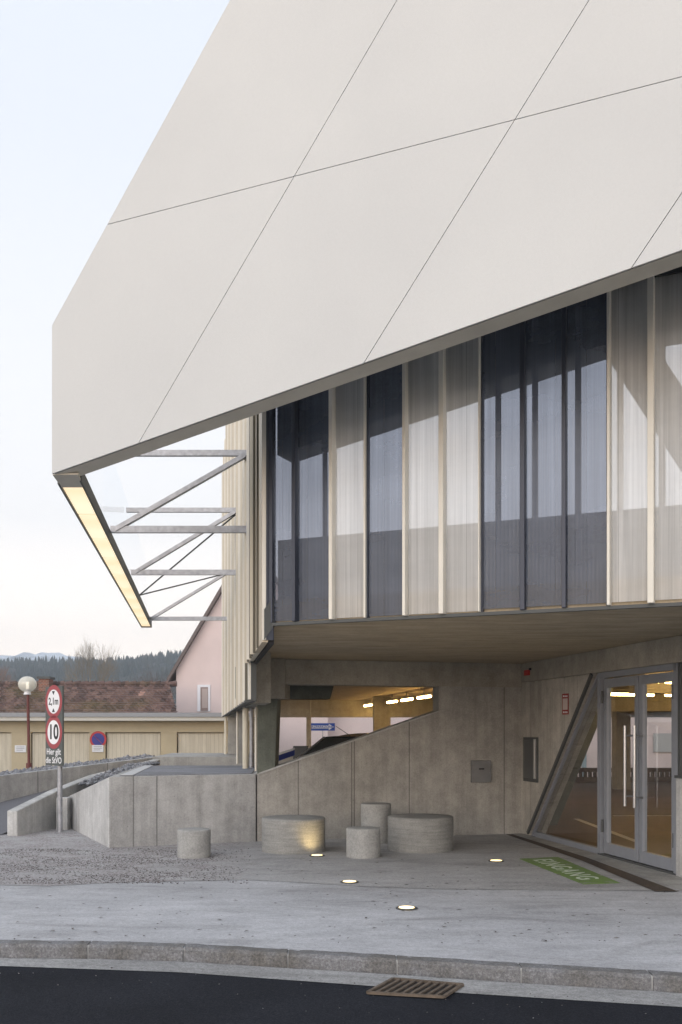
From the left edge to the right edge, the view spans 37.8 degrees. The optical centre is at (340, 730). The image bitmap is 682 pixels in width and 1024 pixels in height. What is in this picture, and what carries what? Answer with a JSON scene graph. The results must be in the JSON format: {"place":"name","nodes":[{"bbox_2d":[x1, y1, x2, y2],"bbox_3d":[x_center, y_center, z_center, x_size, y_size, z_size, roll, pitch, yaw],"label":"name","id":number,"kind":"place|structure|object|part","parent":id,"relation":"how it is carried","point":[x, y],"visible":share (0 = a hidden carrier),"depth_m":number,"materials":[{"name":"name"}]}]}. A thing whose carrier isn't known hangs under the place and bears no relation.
{"place":"outdoors","nodes":[
{"label":"outdoors","id":0,"kind":"place"},
{"bbox_2d":[0,652,82,661],"bbox_3d":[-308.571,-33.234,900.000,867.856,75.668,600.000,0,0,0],"label":"snowy mountain","id":1,"kind":"structure","parent":0,"point":[33,656],"depth_m":881.69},
{"bbox_2d":[0,656,177,703],"bbox_3d":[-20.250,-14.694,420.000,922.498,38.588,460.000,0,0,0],"label":"wooded hill","id":2,"kind":"structure","parent":0,"point":[155,669],"depth_m":325.35,"materials":[{"name":"green plant"}]},
{"bbox_2d":[0,649,182,705],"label":"forest","id":3,"kind":"object","parent":2,"relation":"on","point":[57,671],"visible":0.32,"depth_m":347.26,"materials":[{"name":"green plant"}]},
{"bbox_2d":[78,761,159,786],"bbox_3d":[-3.971,0.895,17.256,1.074,0.572,6.340,0,0,-5],"label":"rubble","id":4,"kind":"object","parent":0,"point":[95,779],"visible":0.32,"depth_m":18.10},
{"bbox_2d":[0,0,605,659],"label":"sky","id":5,"kind":"structure","parent":0,"point":[87,87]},
{"bbox_2d":[0,837,681,971],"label":"sidewalk","id":6,"kind":"structure","parent":0,"point":[281,914],"depth_m":8.44,"materials":[{"name":"concrete"}]},
{"bbox_2d":[4,859,681,942],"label":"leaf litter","id":7,"kind":"object","parent":6,"relation":"on","point":[365,917],"visible":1,"depth_m":8.23,"materials":[{"name":"brown plant"}]},
{"bbox_2d":[396,906,416,909],"bbox_3d":[0.589,1.588,8.935,0.196,0.012,0.196,0,0,0],"label":"ground lamp","id":8,"kind":"object","parent":6,"relation":"on","point":[406,907],"visible":1,"depth_m":8.91,"materials":[{"name":"grey glass"}]},
{"bbox_2d":[0,966,681,1023],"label":"road","id":9,"kind":"structure","parent":0,"point":[33,995],"depth_m":6.20,"materials":[{"name":"black asphalt"}]},
{"bbox_2d":[0,958,681,1006],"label":"gutter","id":10,"kind":"object","parent":9,"relation":"on","point":[555,991],"visible":0.96,"depth_m":6.86,"materials":[{"name":"concrete"}]},
{"bbox_2d":[366,977,463,998],"bbox_3d":[0.490,1.690,6.519,0.557,0.021,0.421,0,0,19],"label":"drain grate","id":11,"kind":"object","parent":10,"relation":"on","point":[403,987],"visible":1,"depth_m":6.52,"materials":[{"name":"brown metal"}]},
{"bbox_2d":[0,828,681,890],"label":"entrance paving","id":12,"kind":"structure","parent":0,"point":[474,854],"depth_m":11.78,"materials":[{"name":"grey concrete"}]},
{"bbox_2d":[45,685,63,832],"bbox_3d":[-4.476,0.441,15.672,0.535,2.318,0.116,0,0,45],"label":"sign post","id":13,"kind":"object","parent":12,"relation":"on","point":[54,730],"visible":1,"depth_m":15.60,"materials":[{"name":"metal"}]},
{"bbox_2d":[56,797,70,829],"bbox_3d":[-4.485,1.350,16.112,0.180,0.540,0.250,0,0,0],"label":"concrete stub","id":14,"kind":"object","parent":12,"relation":"on","point":[66,813],"visible":0.56,"depth_m":15.99,"materials":[{"name":"grey concrete"}]},
{"bbox_2d":[68,777,108,847],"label":"slanting wall","id":15,"kind":"structure","parent":12,"relation":"on","point":[89,811],"depth_m":14.56,"materials":[{"name":"concrete"}]},
{"bbox_2d":[0,848,250,883],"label":"loose grit","id":16,"kind":"object","parent":12,"relation":"on","point":[63,879],"visible":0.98,"depth_m":11.52,"materials":[{"name":"grey gravel"}]},
{"bbox_2d":[109,765,256,847],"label":"terrace","id":17,"kind":"structure","parent":12,"relation":"on","point":[150,805],"depth_m":13.97,"materials":[{"name":"concrete"}]},
{"bbox_2d":[177,828,210,858],"bbox_3d":[-1.860,1.427,12.602,0.420,0.365,0.420,0,0,0],"label":"round stool","id":18,"kind":"object","parent":12,"relation":"on","point":[193,843],"visible":1,"depth_m":12.42,"materials":[{"name":"concrete"}]},
{"bbox_2d":[262,815,324,854],"bbox_3d":[-0.631,1.381,13.240,0.845,0.458,0.845,0,0,0],"label":"round table","id":19,"kind":"object","parent":12,"relation":"on","point":[292,834],"visible":1,"depth_m":12.89,"materials":[{"name":"concrete"}]},
{"bbox_2d":[309,854,324,856],"bbox_3d":[-0.306,1.588,12.689,0.196,0.012,0.196,0,0,0],"label":"ground lamp","id":20,"kind":"object","parent":12,"relation":"on","point":[317,855],"visible":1,"depth_m":12.64,"materials":[{"name":"grey glass"}]},
{"bbox_2d":[340,880,358,883],"bbox_3d":[0.090,1.588,10.477,0.196,0.012,0.196,0,0,0],"label":"ground lamp","id":21,"kind":"object","parent":12,"relation":"on","point":[349,881],"visible":1,"depth_m":10.45,"materials":[{"name":"grey glass"}]},
{"bbox_2d":[346,826,380,858],"bbox_3d":[0.284,1.419,12.609,0.434,0.382,0.434,0,0,0],"label":"round stool","id":22,"kind":"object","parent":12,"relation":"on","point":[362,842],"visible":0.98,"depth_m":12.43,"materials":[{"name":"concrete"}]},
{"bbox_2d":[361,802,390,843],"bbox_3d":[0.500,1.325,14.239,0.436,0.570,0.436,0,0,0],"label":"round stool","id":23,"kind":"object","parent":12,"relation":"on","point":[375,814],"visible":0.64,"depth_m":14.05,"materials":[{"name":"concrete"}]},
{"bbox_2d":[388,813,452,853],"bbox_3d":[1.067,1.377,13.369,0.882,0.465,0.882,0,0,0],"label":"round table","id":24,"kind":"object","parent":12,"relation":"on","point":[423,833],"visible":1,"depth_m":13.00,"materials":[{"name":"concrete"}]},
{"bbox_2d":[488,859,503,861],"bbox_3d":[1.897,1.588,12.170,0.196,0.012,0.196,0,0,0],"label":"ground lamp","id":25,"kind":"object","parent":12,"relation":"on","point":[495,860],"visible":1,"depth_m":12.14,"materials":[{"name":"grey glass"}]},
{"bbox_2d":[520,857,619,883],"bbox_3d":[2.562,1.591,11.435,0.531,0.007,2.199,0,0,-5],"label":"floor marking","id":26,"kind":"object","parent":12,"relation":"on","point":[569,870],"visible":1,"depth_m":11.32,"materials":[{"name":"green paint"}]},
{"bbox_2d":[507,834,675,890],"bbox_3d":[2.952,1.593,12.593,0.265,0.005,5.501,0,0,-6],"label":"channel drain","id":27,"kind":"object","parent":12,"relation":"on","point":[648,884],"visible":1,"depth_m":11.41,"materials":[{"name":"grey"}]},
{"bbox_3d":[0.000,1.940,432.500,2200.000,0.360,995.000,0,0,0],"label":"ground","id":28,"kind":"structure","parent":0,"visible":0},
{"bbox_2d":[0,667,14,681],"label":"bare tree","id":29,"kind":"object","parent":28,"relation":"on","point":[3,677],"visible":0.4,"depth_m":90.05,"materials":[{"name":"plant"}]},
{"bbox_2d":[0,676,177,712],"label":"tiled house","id":30,"kind":"structure","parent":28,"relation":"on","point":[118,697],"depth_m":38.03,"materials":[{"name":"tile"}]},
{"bbox_2d":[62,632,120,681],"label":"bare tree","id":31,"kind":"object","parent":28,"relation":"on","point":[87,658],"visible":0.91,"depth_m":109.46,"materials":[{"name":"brown plant"}]},
{"bbox_2d":[0,713,254,772],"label":"garage row","id":32,"kind":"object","parent":28,"relation":"on","point":[138,734],"visible":0.28,"depth_m":34.00,"materials":[{"name":"paint"}]},
{"bbox_2d":[0,733,10,772],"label":"garage door","id":33,"kind":"structure","parent":32,"relation":"in","point":[5,738],"depth_m":34.10,"materials":[{"name":"paint"}]},
{"bbox_2d":[15,745,25,751],"bbox_3d":[-10.940,0.619,33.981,0.380,0.240,0.028,0,0,0],"label":"notice plate","id":34,"kind":"object","parent":32,"relation":"attached to","point":[20,748],"visible":1,"depth_m":33.97,"materials":[{"name":"grey metal"}]},
{"bbox_2d":[32,733,88,768],"bbox_3d":[-9.599,1.092,34.120,1.944,2.015,0.040,0,0,0],"label":"garage door","id":35,"kind":"structure","parent":32,"relation":"in","point":[76,745],"depth_m":34.10,"materials":[{"name":"paint"}]},
{"bbox_2d":[92,745,102,751],"bbox_3d":[-8.301,0.610,33.981,0.380,0.240,0.028,0,0,0],"label":"notice plate","id":36,"kind":"object","parent":32,"relation":"attached to","point":[97,748],"visible":1,"depth_m":33.97,"materials":[{"name":"grey metal"}]},
{"bbox_2d":[90,731,105,745],"bbox_3d":[-8.292,0.300,33.968,0.570,0.570,0.055,0,0,0],"label":"no parking sign","id":37,"kind":"object","parent":32,"relation":"attached to","point":[97,737],"visible":1,"depth_m":33.97,"materials":[{"name":"red"}]},
{"bbox_2d":[107,733,160,758],"bbox_3d":[-7.104,1.092,34.120,1.834,2.015,0.040,0,0,0],"label":"garage door","id":38,"kind":"structure","parent":32,"relation":"in","point":[118,744],"depth_m":34.10,"materials":[{"name":"paint"}]},
{"bbox_2d":[178,733,227,752],"bbox_3d":[-4.699,1.092,34.120,1.761,2.015,0.040,0,0,0],"label":"garage door","id":39,"kind":"structure","parent":32,"relation":"in","point":[187,742],"depth_m":34.10,"materials":[{"name":"paint"}]},
{"bbox_2d":[130,663,175,694],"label":"bare tree","id":40,"kind":"object","parent":28,"relation":"on","point":[150,675],"visible":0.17,"depth_m":99.92,"materials":[{"name":"brown plant"}]},
{"bbox_2d":[167,582,327,752],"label":"pink house","id":41,"kind":"structure","parent":28,"relation":"on","point":[196,673],"depth_m":42.00,"materials":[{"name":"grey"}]},
{"bbox_2d":[197,685,209,710],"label":"window","id":42,"kind":"structure","parent":41,"relation":"in","point":[203,691],"depth_m":41.94,"materials":[{"name":"white"}]},
{"bbox_2d":[311,723,334,736],"bbox_3d":[-0.719,0.915,36.023,0.994,2.370,0.079,0,0,0],"label":"direction sign","id":43,"kind":"object","parent":28,"relation":"on","point":[322,727],"visible":0.83,"depth_m":36.00,"materials":[{"name":"blue metal"}]},
{"bbox_2d":[0,940,681,992],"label":"kerb","id":44,"kind":"structure","parent":28,"relation":"on","point":[591,977],"depth_m":7.04,"materials":[{"name":"concrete"}]},
{"bbox_2d":[87,944,652,990],"bbox_3d":[-0.670,1.684,7.057,11.689,0.152,0.643,0,0,11],"label":"kerb mortar","id":45,"kind":"object","parent":44,"relation":"on","point":[396,966],"visible":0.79,"depth_m":6.97,"materials":[{"name":"grey concrete"}]},
{"bbox_2d":[52,0,681,889],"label":"parking building","id":46,"kind":"structure","parent":28,"relation":"on","point":[336,236],"depth_m":8.72,"materials":[{"name":"concrete"}]},
{"bbox_2d":[279,748,294,760],"bbox_3d":[-1.163,0.977,20.525,0.457,1.247,0.169,0,0,-13],"label":"barrier board","id":47,"kind":"object","parent":46,"relation":"on","point":[283,755],"visible":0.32,"depth_m":20.52,"materials":[{"name":"blue"}]},
{"bbox_2d":[293,746,307,758],"bbox_3d":[-0.936,0.979,23.192,0.345,1.243,0.415,0,0,0],"label":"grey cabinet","id":48,"kind":"object","parent":46,"relation":"on","point":[299,750],"visible":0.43,"depth_m":22.98,"materials":[{"name":"grey metal"}]},
{"bbox_3d":[-0.936,0.947,22.991,0.271,1.106,0.013,0,0,0],"label":"cabinet door","id":49,"kind":"part","parent":48,"relation":"part of","materials":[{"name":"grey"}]},
{"bbox_2d":[296,726,366,757],"bbox_3d":[0.318,0.749,20.001,1.794,1.690,3.900,0,0,32],"label":"parked car","id":50,"kind":"object","parent":46,"relation":"on","point":[324,742],"visible":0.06,"depth_m":19.78,"materials":[{"name":"grey paint"}]},
{"bbox_2d":[471,760,490,782],"bbox_3d":[2.147,0.625,15.267,0.319,0.335,0.055,0,0,-16],"label":"utility box","id":51,"kind":"object","parent":46,"relation":"attached to","point":[480,770],"visible":1,"depth_m":15.25,"materials":[{"name":"metal"}]},
{"bbox_2d":[524,668,530,675],"bbox_3d":[2.832,-0.893,15.126,0.028,0.102,0.247,0,0,-11],"label":"alarm box","id":52,"kind":"object","parent":46,"relation":"attached to","point":[526,672],"visible":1,"depth_m":15.10,"materials":[{"name":"red paint"}]},
{"bbox_2d":[523,737,537,782],"bbox_3d":[2.853,0.435,15.047,0.058,0.673,0.543,0,0,-11],"label":"wall cabinet","id":53,"kind":"object","parent":46,"relation":"attached to","point":[530,759],"depth_m":14.98,"materials":[{"name":"grey metal"}]},
{"bbox_2d":[524,740,532,778],"bbox_3d":[2.842,0.429,15.064,0.014,0.581,0.395,0,0,-11],"label":"cabinet door","id":54,"kind":"structure","parent":53,"relation":"in","point":[528,744],"depth_m":15.06,"materials":[{"name":"grey metal"}]},
{"bbox_2d":[532,831,596,852],"bbox_3d":[3.160,1.565,14.046,0.070,0.070,2.405,0,0,-11],"label":"window frame","id":55,"kind":"structure","parent":46,"relation":"in","point":[583,846],"depth_m":13.94,"materials":[{"name":"metal"}]},
{"bbox_2d":[562,693,568,714],"bbox_3d":[3.115,-0.369,13.825,0.008,0.291,0.216,0,0,-11],"label":"notice sign","id":56,"kind":"object","parent":46,"relation":"attached to","point":[565,704],"visible":1,"depth_m":13.81,"materials":[{"name":"red"}]},
{"bbox_2d":[601,675,638,861],"bbox_3d":[3.426,0.455,12.341,0.189,2.230,0.921,0,0,-11],"label":"door","id":57,"kind":"structure","parent":46,"relation":"in","point":[610,848],"depth_m":12.49,"materials":[{"name":"metal"}]},
{"bbox_2d":[633,672,672,870],"bbox_3d":[3.600,0.455,11.448,0.189,2.230,0.846,0,0,-11],"label":"door","id":58,"kind":"structure","parent":46,"relation":"in","point":[649,858],"depth_m":11.79,"materials":[{"name":"metal"}]},
{"bbox_2d":[678,663,681,774],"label":"window frame","id":59,"kind":"structure","parent":46,"relation":"in","point":[679,664],"depth_m":10.91,"materials":[{"name":"grey metal"}]},
{"bbox_2d":[328,717,670,776],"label":"pink annex","id":60,"kind":"object","parent":28,"relation":"on","point":[658,742],"visible":0.11,"depth_m":43.00,"materials":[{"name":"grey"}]},
{"bbox_2d":[582,753,586,776],"bbox_3d":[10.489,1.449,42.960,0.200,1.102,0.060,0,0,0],"label":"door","id":61,"kind":"structure","parent":60,"relation":"in","point":[584,765],"depth_m":42.93,"materials":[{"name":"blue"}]},
{"bbox_2d":[653,733,670,751],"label":"window","id":62,"kind":"structure","parent":60,"relation":"in","point":[661,741],"depth_m":42.93,"materials":[{"name":"grey glass"}]},
{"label":"rubble bank","id":63,"kind":"object","parent":28,"relation":"on","visible":0},
{"bbox_2d":[18,676,36,767],"bbox_3d":[-7.654,-0.208,24.300,0.442,2.240,0.442,0,0,0],"label":"street lamp","id":64,"kind":"object","parent":63,"relation":"on","point":[27,685],"visible":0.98,"depth_m":24.25,"materials":[{"name":"metal"}]},
{"bbox_2d":[0,753,154,774],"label":"rubble","id":65,"kind":"object","parent":63,"relation":"on","point":[77,763],"visible":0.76,"depth_m":23.41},
{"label":"yard","id":66,"kind":"structure","parent":0,"visible":0},
{"bbox_2d":[0,789,51,834],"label":"ramp","id":67,"kind":"structure","parent":66,"relation":"on","point":[6,806],"depth_m":19.87,"materials":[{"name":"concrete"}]},
{"bbox_2d":[0,757,152,801],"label":"retaining wall","id":68,"kind":"structure","parent":66,"relation":"on","point":[15,785],"depth_m":21.77,"materials":[{"name":"concrete"}]},
{"bbox_2d":[7,759,159,835],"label":"ramp wall","id":69,"kind":"structure","parent":66,"relation":"on","point":[36,814],"depth_m":15.77,"materials":[{"name":"concrete"}]},
{"bbox_2d":[152,753,292,765],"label":"terrace","id":70,"kind":"structure","parent":66,"relation":"on","point":[197,759],"depth_m":24.00,"materials":[{"name":"concrete"}]}
]}

